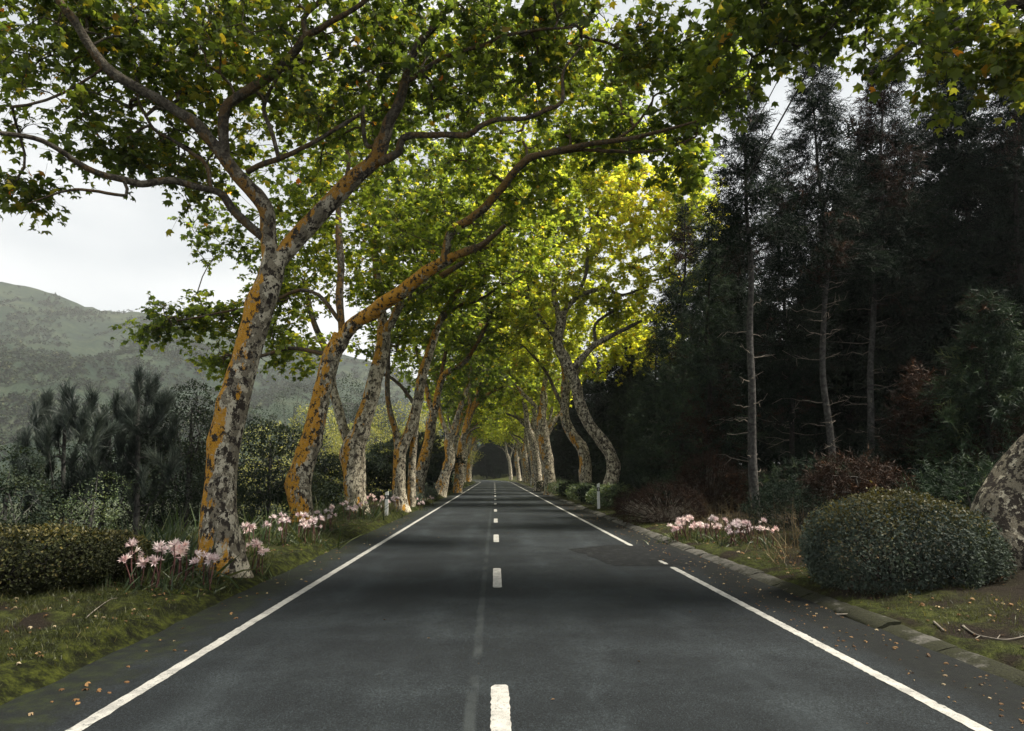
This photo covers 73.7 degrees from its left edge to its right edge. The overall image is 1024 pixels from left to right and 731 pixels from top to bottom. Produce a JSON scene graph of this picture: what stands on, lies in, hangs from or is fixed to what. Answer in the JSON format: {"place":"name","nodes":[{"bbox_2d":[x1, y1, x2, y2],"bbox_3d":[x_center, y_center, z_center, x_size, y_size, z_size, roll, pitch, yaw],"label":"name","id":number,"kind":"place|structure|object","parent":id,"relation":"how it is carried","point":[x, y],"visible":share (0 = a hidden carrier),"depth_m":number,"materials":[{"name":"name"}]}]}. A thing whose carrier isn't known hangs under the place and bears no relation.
{"place":"outdoors","nodes":[
{"label":"outdoors","id":0,"kind":"place"},
{"bbox_2d":[0,282,479,502],"bbox_3d":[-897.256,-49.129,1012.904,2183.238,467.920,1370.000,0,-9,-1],"label":"hill","id":1,"kind":"structure","parent":0,"point":[92,345],"depth_m":874.60,"materials":[{"name":"plant"}]},
{"bbox_2d":[0,285,459,500],"bbox_3d":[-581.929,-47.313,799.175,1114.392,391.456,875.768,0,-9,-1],"label":"hill forest","id":2,"kind":"object","parent":1,"relation":"on","point":[47,359],"visible":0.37,"depth_m":710.35,"materials":[{"name":"plant"}]},
{"bbox_2d":[0,479,1023,730],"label":"road","id":3,"kind":"structure","parent":0,"point":[554,633],"depth_m":6.58,"materials":[{"name":"asphalt"}]},
{"bbox_2d":[65,481,478,730],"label":"road line","id":4,"kind":"object","parent":3,"relation":"on","point":[110,708],"visible":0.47,"depth_m":6.57,"materials":[{"name":"paint"}]},
{"bbox_2d":[490,685,510,730],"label":"road line","id":5,"kind":"object","parent":3,"relation":"on","point":[500,711],"visible":1,"depth_m":5.02,"materials":[{"name":"paint"}]},
{"bbox_2d":[569,545,707,566],"bbox_3d":[2.542,4.097,14.821,2.453,0.016,3.944,0,-9,-1],"label":"road patch","id":6,"kind":"object","parent":3,"relation":"on","point":[626,555],"visible":1,"depth_m":14.55,"materials":[{"name":"asphalt"}]},
{"bbox_2d":[670,567,991,730],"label":"road line","id":7,"kind":"object","parent":3,"relation":"on","point":[962,719],"visible":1,"depth_m":6.13,"materials":[{"name":"paint"}]},
{"bbox_2d":[0,463,1023,705],"bbox_3d":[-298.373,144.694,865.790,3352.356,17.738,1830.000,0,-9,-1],"label":"ground","id":8,"kind":"structure","parent":0,"point":[29,674],"depth_m":8.27,"materials":[{"name":"plant"}]},
{"bbox_2d":[0,447,69,550],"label":"broadleaf tree","id":9,"kind":"object","parent":8,"relation":"on","point":[58,471],"visible":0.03,"depth_m":25.93,"materials":[{"name":"green plant"}]},
{"bbox_2d":[0,441,71,564],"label":"broadleaf tree","id":10,"kind":"object","parent":8,"relation":"on","point":[8,486],"visible":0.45,"depth_m":16.39,"materials":[{"name":"green plant"}]},
{"bbox_2d":[0,374,125,537],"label":"pine tree","id":11,"kind":"object","parent":8,"relation":"on","point":[47,436],"visible":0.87,"depth_m":18.27,"materials":[{"name":"green plant"}]},
{"bbox_2d":[0,517,126,596],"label":"clipped hedge","id":12,"kind":"object","parent":8,"relation":"on","point":[38,572],"visible":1,"depth_m":8.47,"materials":[{"name":"green plant"}]},
{"bbox_2d":[29,471,132,536],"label":"broadleaf tree","id":13,"kind":"object","parent":8,"relation":"on","point":[91,509],"visible":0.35,"depth_m":17.83,"materials":[{"name":"green plant"}]},
{"bbox_2d":[27,399,179,547],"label":"broadleaf tree","id":14,"kind":"object","parent":8,"relation":"on","point":[100,523],"visible":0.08,"depth_m":23.64,"materials":[{"name":"green plant"}]},
{"bbox_2d":[63,527,152,584],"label":"clipped hedge","id":15,"kind":"object","parent":8,"relation":"on","point":[143,547],"visible":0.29,"depth_m":9.44,"materials":[{"name":"green plant"}]},
{"bbox_2d":[83,363,186,534],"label":"pine tree","id":16,"kind":"object","parent":8,"relation":"on","point":[128,408],"visible":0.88,"depth_m":19.47,"materials":[{"name":"green plant"}]},
{"bbox_2d":[13,514,265,588],"bbox_3d":[-5.603,2.862,10.641,3.490,1.144,3.002,-7,-11,38],"label":"strap leaf clump","id":17,"kind":"object","parent":8,"relation":"on","point":[166,558],"visible":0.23,"depth_m":10.51,"materials":[{"name":"plant"}]},
{"bbox_2d":[92,537,199,597],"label":"lily clump","id":18,"kind":"object","parent":8,"relation":"on","point":[153,559],"visible":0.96,"depth_m":9.12,"materials":[{"name":"pink plant"}]},
{"bbox_2d":[113,508,198,537],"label":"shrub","id":19,"kind":"object","parent":8,"relation":"on","point":[158,522],"visible":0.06,"depth_m":24.84,"materials":[{"name":"green plant"}]},
{"bbox_2d":[77,438,259,544],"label":"broadleaf tree","id":20,"kind":"object","parent":8,"relation":"on","point":[162,504],"visible":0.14,"depth_m":24.98,"materials":[{"name":"green plant"}]},
{"bbox_2d":[79,500,270,558],"bbox_3d":[-5.821,2.931,12.034,3.535,1.236,2.710,-6,-11,32],"label":"strap leaf clump","id":21,"kind":"object","parent":8,"relation":"on","point":[178,528],"visible":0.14,"depth_m":12.30,"materials":[{"name":"plant"}]},
{"bbox_2d":[120,378,249,531],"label":"broadleaf tree","id":22,"kind":"object","parent":8,"relation":"on","point":[190,470],"visible":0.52,"depth_m":20.30,"materials":[{"name":"green plant"}]},
{"bbox_2d":[145,539,232,587],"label":"lily clump","id":23,"kind":"object","parent":8,"relation":"on","point":[179,551],"visible":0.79,"depth_m":10.12,"materials":[{"name":"green plant"}]},
{"bbox_2d":[156,549,237,594],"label":"lily clump","id":24,"kind":"object","parent":8,"relation":"on","point":[214,557],"visible":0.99,"depth_m":9.73,"materials":[{"name":"pink plant"}]},
{"bbox_2d":[169,404,277,519],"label":"broadleaf tree","id":25,"kind":"object","parent":8,"relation":"on","point":[256,408],"visible":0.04,"depth_m":128.23,"materials":[{"name":"green plant"}]},
{"bbox_2d":[183,415,342,524],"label":"broadleaf tree","id":26,"kind":"object","parent":8,"relation":"on","point":[269,495],"visible":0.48,"depth_m":33.00,"materials":[{"name":"green plant"}]},
{"bbox_2d":[237,420,289,520],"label":"broadleaf tree","id":27,"kind":"object","parent":8,"relation":"on","point":[274,468],"visible":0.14,"depth_m":109.58,"materials":[{"name":"green plant"}]},
{"bbox_2d":[245,537,290,581],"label":"lily clump","id":28,"kind":"object","parent":8,"relation":"on","point":[257,543],"visible":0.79,"depth_m":11.37,"materials":[{"name":"green plant"}]},
{"bbox_2d":[247,512,306,547],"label":"lily clump","id":29,"kind":"object","parent":8,"relation":"on","point":[284,541],"visible":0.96,"depth_m":14.70,"materials":[{"name":"pink plant"}]},
{"bbox_2d":[190,502,367,548],"bbox_3d":[-5.535,3.704,15.711,4.194,1.212,3.037,-5,-10,30],"label":"strap leaf clump","id":30,"kind":"object","parent":8,"relation":"on","point":[276,527],"visible":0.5,"depth_m":15.75,"materials":[{"name":"plant"}]},
{"bbox_2d":[248,378,332,512],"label":"broadleaf tree","id":31,"kind":"object","parent":8,"relation":"on","point":[293,416],"visible":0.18,"depth_m":148.01,"materials":[{"name":"green plant"}]},
{"bbox_2d":[271,511,346,550],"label":"lily clump","id":32,"kind":"object","parent":8,"relation":"on","point":[308,524],"visible":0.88,"depth_m":15.74,"materials":[{"name":"pink plant"}]},
{"bbox_2d":[262,451,386,505],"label":"broadleaf tree","id":33,"kind":"object","parent":8,"relation":"on","point":[335,493],"visible":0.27,"depth_m":36.74,"materials":[{"name":"green plant"}]},
{"bbox_2d":[278,404,376,513],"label":"broadleaf tree","id":34,"kind":"object","parent":8,"relation":"on","point":[337,436],"visible":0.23,"depth_m":101.46,"materials":[{"name":"green plant"}]},
{"bbox_2d":[267,490,406,521],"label":"strap leaf clump","id":35,"kind":"object","parent":8,"relation":"on","point":[338,509],"visible":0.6,"depth_m":24.29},
{"bbox_2d":[0,0,683,577],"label":"plane tree","id":36,"kind":"object","parent":8,"relation":"on","point":[546,40],"visible":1,"depth_m":11.59,"materials":[{"name":"green plant"}]},
{"bbox_2d":[327,372,402,493],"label":"broadleaf tree","id":37,"kind":"object","parent":8,"relation":"on","point":[355,406],"visible":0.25,"depth_m":157.55,"materials":[{"name":"green plant"}]},
{"bbox_2d":[321,399,423,495],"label":"broadleaf tree","id":38,"kind":"object","parent":8,"relation":"on","point":[382,430],"visible":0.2,"depth_m":106.45,"materials":[{"name":"green plant"}]},
{"bbox_2d":[340,441,440,491],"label":"broadleaf tree","id":39,"kind":"object","parent":8,"relation":"on","point":[382,460],"visible":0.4,"depth_m":46.59,"materials":[{"name":"green plant"}]},
{"bbox_2d":[239,92,593,513],"bbox_3d":[-4.296,-3.146,26.461,13.593,17.772,7.732,-8,-12,40],"label":"plane tree","id":40,"kind":"object","parent":8,"relation":"on","point":[355,438],"visible":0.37,"depth_m":26.25,"materials":[{"name":"green plant"}]},
{"bbox_2d":[382,431,465,482],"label":"broadleaf tree","id":41,"kind":"object","parent":8,"relation":"on","point":[436,457],"visible":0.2,"depth_m":61.97,"materials":[{"name":"green plant"}]},
{"bbox_2d":[108,0,764,522],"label":"plane tree","id":42,"kind":"object","parent":8,"relation":"on","point":[620,144],"visible":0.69,"depth_m":21.26,"materials":[{"name":"green plant"}]},
{"bbox_2d":[367,254,544,500],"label":"plane tree","id":43,"kind":"object","parent":8,"relation":"on","point":[422,467],"visible":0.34,"depth_m":39.27,"materials":[{"name":"green plant"}]},
{"bbox_2d":[345,167,576,512],"bbox_3d":[-2.866,-1.563,31.159,7.818,16.487,11.237,7,-12,-38],"label":"plane tree","id":44,"kind":"object","parent":8,"relation":"on","point":[459,284],"visible":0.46,"depth_m":30.80,"materials":[{"name":"green plant"}]},
{"bbox_2d":[411,368,512,454],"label":"plane tree","id":45,"kind":"object","parent":8,"relation":"on","point":[446,415],"visible":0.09,"depth_m":87.65,"materials":[{"name":"green plant"}]},
{"bbox_2d":[390,291,542,496],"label":"plane tree","id":46,"kind":"object","parent":8,"relation":"on","point":[442,484],"visible":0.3,"depth_m":51.36,"materials":[{"name":"green plant"}]},
{"bbox_2d":[437,398,507,481],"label":"plane tree","id":47,"kind":"object","parent":8,"relation":"on","point":[470,445],"visible":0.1,"depth_m":113.72,"materials":[{"name":"green plant"}]},
{"bbox_2d":[426,331,519,482],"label":"plane tree","id":48,"kind":"object","parent":8,"relation":"on","point":[453,413],"visible":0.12,"depth_m":75.64,"materials":[{"name":"green plant"}]},
{"bbox_2d":[438,407,510,479],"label":"plane tree","id":49,"kind":"object","parent":8,"relation":"on","point":[475,424],"visible":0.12,"depth_m":99.69,"materials":[{"name":"green plant"}]},
{"bbox_2d":[425,303,540,492],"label":"plane tree","id":50,"kind":"object","parent":8,"relation":"on","point":[471,407],"visible":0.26,"depth_m":63.43,"materials":[{"name":"green plant"}]},
{"bbox_2d":[474,438,499,478],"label":"conifer tree","id":51,"kind":"object","parent":8,"relation":"on","point":[484,449],"visible":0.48,"depth_m":203.87,"materials":[{"name":"green plant"}]},
{"bbox_2d":[481,442,505,478],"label":"conifer tree","id":52,"kind":"object","parent":8,"relation":"on","point":[494,458],"visible":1,"depth_m":195.46,"materials":[{"name":"green plant"}]},
{"bbox_2d":[488,423,526,481],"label":"plane tree","id":53,"kind":"object","parent":8,"relation":"on","point":[518,449],"visible":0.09,"depth_m":135.55,"materials":[{"name":"green plant"}]},
{"bbox_2d":[489,415,530,482],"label":"plane tree","id":54,"kind":"object","parent":8,"relation":"on","point":[525,455],"visible":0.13,"depth_m":120.50,"materials":[{"name":"green plant"}]},
{"bbox_2d":[4,506,1023,727],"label":"leaf litter","id":55,"kind":"object","parent":8,"relation":"on","point":[100,689],"visible":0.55,"depth_m":7.94,"materials":[{"name":"plant"}]},
{"bbox_2d":[486,408,560,483],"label":"plane tree","id":56,"kind":"object","parent":8,"relation":"on","point":[516,423],"visible":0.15,"depth_m":107.37,"materials":[{"name":"green plant"}]},
{"bbox_2d":[475,326,581,490],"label":"plane tree","id":57,"kind":"object","parent":8,"relation":"on","point":[533,442],"visible":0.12,"depth_m":69.50,"materials":[{"name":"green plant"}]},
{"bbox_2d":[485,354,571,478],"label":"plane tree","id":58,"kind":"object","parent":8,"relation":"on","point":[534,416],"visible":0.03,"depth_m":81.94,"materials":[{"name":"green plant"}]},
{"bbox_2d":[462,264,607,494],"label":"plane tree","id":59,"kind":"object","parent":8,"relation":"on","point":[544,430],"visible":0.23,"depth_m":57.60,"materials":[{"name":"green plant"}]},
{"bbox_2d":[554,386,597,482],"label":"conifer tree","id":60,"kind":"object","parent":8,"relation":"on","point":[568,468],"visible":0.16,"depth_m":74.09,"materials":[{"name":"green plant"}]},
{"bbox_2d":[431,115,726,500],"bbox_3d":[3.595,-3.787,39.121,17.395,23.174,7.887,-1,-9,4],"label":"plane tree","id":61,"kind":"object","parent":8,"relation":"on","point":[619,199],"visible":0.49,"depth_m":38.71,"materials":[{"name":"green plant"}]},
{"bbox_2d":[472,198,689,489],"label":"plane tree","id":62,"kind":"object","parent":8,"relation":"on","point":[616,352],"visible":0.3,"depth_m":46.10,"materials":[{"name":"green plant"}]},
{"bbox_2d":[559,339,611,482],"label":"conifer tree","id":63,"kind":"object","parent":8,"relation":"on","point":[586,384],"visible":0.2,"depth_m":66.76,"materials":[{"name":"green plant"}]},
{"bbox_2d":[585,482,628,506],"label":"leafy shrub","id":64,"kind":"object","parent":8,"relation":"on","point":[591,494],"visible":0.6,"depth_m":33.28,"materials":[{"name":"green plant"}]},
{"bbox_2d":[588,355,647,484],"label":"conifer tree","id":65,"kind":"object","parent":8,"relation":"on","point":[618,408],"visible":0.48,"depth_m":46.88,"materials":[{"name":"green plant"}]},
{"bbox_2d":[581,309,678,485],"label":"conifer tree","id":66,"kind":"object","parent":8,"relation":"on","point":[599,418],"visible":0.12,"depth_m":50.50,"materials":[{"name":"green plant"}]},
{"bbox_2d":[602,312,697,497],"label":"conifer tree","id":67,"kind":"object","parent":8,"relation":"on","point":[645,369],"visible":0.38,"depth_m":38.20,"materials":[{"name":"green plant"}]},
{"bbox_2d":[608,463,695,505],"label":"understorey shrub","id":68,"kind":"object","parent":8,"relation":"on","point":[639,477],"visible":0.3,"depth_m":32.49,"materials":[{"name":"brown plant"}]},
{"bbox_2d":[608,474,710,525],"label":"dry bush","id":69,"kind":"object","parent":8,"relation":"on","point":[659,517],"visible":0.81,"depth_m":22.53,"materials":[{"name":"plant"}]},
{"bbox_2d":[626,200,727,482],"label":"conifer tree","id":70,"kind":"object","parent":8,"relation":"on","point":[675,292],"visible":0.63,"depth_m":32.67,"materials":[{"name":"green plant"}]},
{"bbox_2d":[642,514,727,544],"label":"lily clump","id":71,"kind":"object","parent":8,"relation":"on","point":[679,526],"visible":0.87,"depth_m":17.35,"materials":[{"name":"pink plant"}]},
{"bbox_2d":[645,201,769,495],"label":"conifer tree","id":72,"kind":"object","parent":8,"relation":"on","point":[706,437],"visible":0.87,"depth_m":27.37,"materials":[{"name":"green plant"}]},
{"bbox_2d":[666,449,748,513],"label":"dry bush","id":73,"kind":"object","parent":8,"relation":"on","point":[710,492],"visible":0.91,"depth_m":24.46,"materials":[{"name":"plant"}]},
{"bbox_2d":[683,514,748,542],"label":"lily clump","id":74,"kind":"object","parent":8,"relation":"on","point":[707,525],"visible":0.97,"depth_m":16.63,"materials":[{"name":"pink plant"}]},
{"bbox_2d":[671,494,767,534],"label":"grass tuft","id":75,"kind":"object","parent":8,"relation":"on","point":[714,514],"visible":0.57,"depth_m":18.25,"materials":[{"name":"plant"}]},
{"bbox_2d":[676,211,799,468],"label":"conifer tree","id":76,"kind":"object","parent":8,"relation":"on","point":[742,302],"visible":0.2,"depth_m":40.19,"materials":[{"name":"green plant"}]},
{"bbox_2d":[695,517,788,548],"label":"lily clump","id":77,"kind":"object","parent":8,"relation":"on","point":[738,523],"visible":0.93,"depth_m":15.46,"materials":[{"name":"pink plant"}]},
{"bbox_2d":[701,193,797,475],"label":"conifer tree","id":78,"kind":"object","parent":8,"relation":"on","point":[766,458],"visible":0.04,"depth_m":43.84,"materials":[{"name":"green plant"}]},
{"bbox_2d":[691,49,815,516],"bbox_3d":[8.032,-3.208,23.015,4.463,16.661,3.685,-6,-11,32],"label":"conifer tree","id":79,"kind":"object","parent":8,"relation":"on","point":[754,196],"visible":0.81,"depth_m":22.85,"materials":[{"name":"green plant"}]},
{"bbox_2d":[708,454,811,504],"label":"understorey shrub","id":80,"kind":"object","parent":8,"relation":"on","point":[766,468],"visible":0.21,"depth_m":26.55,"materials":[{"name":"green plant"}]},
{"bbox_2d":[516,482,1023,686],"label":"kerb","id":81,"kind":"structure","parent":8,"relation":"on","point":[896,628],"depth_m":8.31,"materials":[{"name":"concrete"}]},
{"bbox_2d":[724,492,838,553],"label":"grass tuft","id":82,"kind":"object","parent":8,"relation":"on","point":[787,536],"visible":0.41,"depth_m":14.09,"materials":[{"name":"plant"}]},
{"bbox_2d":[728,140,856,493],"bbox_3d":[12.401,-2.407,30.955,5.696,16.866,5.076,6,-11,-33],"label":"conifer tree","id":83,"kind":"object","parent":8,"relation":"on","point":[779,319],"visible":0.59,"depth_m":30.28,"materials":[{"name":"green plant"}]},
{"bbox_2d":[745,446,860,512],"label":"understorey shrub","id":84,"kind":"object","parent":8,"relation":"on","point":[786,466],"visible":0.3,"depth_m":22.86,"materials":[{"name":"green plant"}]},
{"bbox_2d":[736,472,875,530],"bbox_3d":[7.965,3.769,18.019,4.349,2.022,2.825,0,-9,-1],"label":"dark shrub","id":85,"kind":"object","parent":8,"relation":"on","point":[804,506],"visible":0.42,"depth_m":17.70,"materials":[{"name":"green plant"}]},
{"bbox_2d":[604,0,1023,569],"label":"plane tree","id":86,"kind":"object","parent":8,"relation":"on","point":[1000,494],"visible":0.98,"depth_m":10.95,"materials":[{"name":"green leaf"},{"name":"pale grey mottled plane bark"}]},
{"bbox_2d":[779,288,857,473],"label":"conifer tree","id":87,"kind":"object","parent":8,"relation":"on","point":[787,437],"depth_m":44.38,"materials":[{"name":"green plant"}]},
{"bbox_2d":[746,44,913,496],"bbox_3d":[11.551,-3.911,25.472,5.026,18.216,5.214,5,-11,-31],"label":"conifer tree","id":88,"kind":"object","parent":8,"relation":"on","point":[827,249],"visible":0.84,"depth_m":25.25,"materials":[{"name":"green plant"}]},
{"bbox_2d":[779,424,895,492],"bbox_3d":[13.228,3.906,27.105,5.155,3.350,3.997,0,-9,-1],"label":"understorey shrub","id":89,"kind":"object","parent":8,"relation":"on","point":[800,451],"visible":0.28,"depth_m":26.93,"materials":[{"name":"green plant"}]},
{"bbox_2d":[757,188,921,463],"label":"conifer tree","id":90,"kind":"object","parent":8,"relation":"on","point":[847,331],"visible":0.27,"depth_m":32.24,"materials":[{"name":"green plant"}]},
{"bbox_2d":[797,445,921,533],"bbox_3d":[7.821,2.869,15.436,2.778,2.230,2.170,0,-9,-1],"label":"dry bush","id":91,"kind":"object","parent":8,"relation":"on","point":[842,478],"visible":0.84,"depth_m":15.24,"materials":[{"name":"brown plant"}]},
{"bbox_2d":[785,115,950,477],"bbox_3d":[17.073,-3.471,32.970,8.266,18.508,7.397,1,-9,-3],"label":"conifer tree","id":92,"kind":"object","parent":8,"relation":"on","point":[906,321],"visible":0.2,"depth_m":31.57,"materials":[{"name":"green plant"}]},
{"bbox_2d":[803,44,962,465],"bbox_3d":[14.723,-4.353,27.305,5.853,19.191,5.628,0,-9,-1],"label":"conifer tree","id":93,"kind":"object","parent":8,"relation":"on","point":[901,205],"visible":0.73,"depth_m":27.06,"materials":[{"name":"green plant"}]},
{"bbox_2d":[844,408,928,478],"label":"understorey shrub","id":94,"kind":"object","parent":8,"relation":"on","point":[872,442],"visible":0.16,"depth_m":25.31,"materials":[{"name":"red plant"}]},
{"bbox_2d":[791,480,1017,594],"bbox_3d":[5.620,2.678,10.037,3.029,1.951,2.429,0,-9,-1],"label":"clipped shrub","id":95,"kind":"object","parent":8,"relation":"on","point":[973,560],"visible":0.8,"depth_m":9.41,"materials":[{"name":"green plant"}]},
{"bbox_2d":[845,107,963,427],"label":"conifer tree","id":96,"kind":"object","parent":8,"relation":"on","point":[916,108],"visible":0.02,"depth_m":35.30,"materials":[{"name":"green plant"}]},
{"bbox_2d":[867,459,983,522],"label":"understorey shrub","id":97,"kind":"object","parent":8,"relation":"on","point":[922,470],"visible":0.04,"depth_m":16.74,"materials":[{"name":"green plant"}]},
{"bbox_2d":[856,356,995,513],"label":"conifer tree","id":98,"kind":"object","parent":8,"relation":"on","point":[913,414],"visible":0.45,"depth_m":18.71,"materials":[{"name":"green plant"}]},
{"bbox_2d":[894,446,1004,528],"bbox_3d":[9.989,2.704,14.466,4.094,2.068,2.980,0,-9,-1],"label":"understorey shrub","id":99,"kind":"object","parent":8,"relation":"on","point":[970,483],"visible":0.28,"depth_m":14.54,"materials":[{"name":"green plant"}]},
{"bbox_2d":[876,73,1023,461],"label":"conifer tree","id":100,"kind":"object","parent":8,"relation":"on","point":[940,337],"visible":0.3,"depth_m":27.41,"materials":[{"name":"green plant"}]},
{"bbox_2d":[878,10,1023,408],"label":"conifer tree","id":101,"kind":"object","parent":8,"relation":"on","point":[934,140],"visible":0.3,"depth_m":28.05,"materials":[{"name":"green plant"}]},
{"bbox_2d":[892,283,1023,514],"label":"conifer tree","id":102,"kind":"object","parent":8,"relation":"on","point":[966,393],"visible":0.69,"depth_m":17.19,"materials":[{"name":"green plant"}]},
{"bbox_2d":[925,77,1023,436],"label":"conifer tree","id":103,"kind":"object","parent":8,"relation":"on","point":[1009,146],"visible":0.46,"depth_m":25.75,"materials":[{"name":"green plant"}]},
{"bbox_2d":[0,0,1023,461],"label":"sky","id":104,"kind":"structure","parent":0,"point":[111,251],"materials":[{"name":"white"}]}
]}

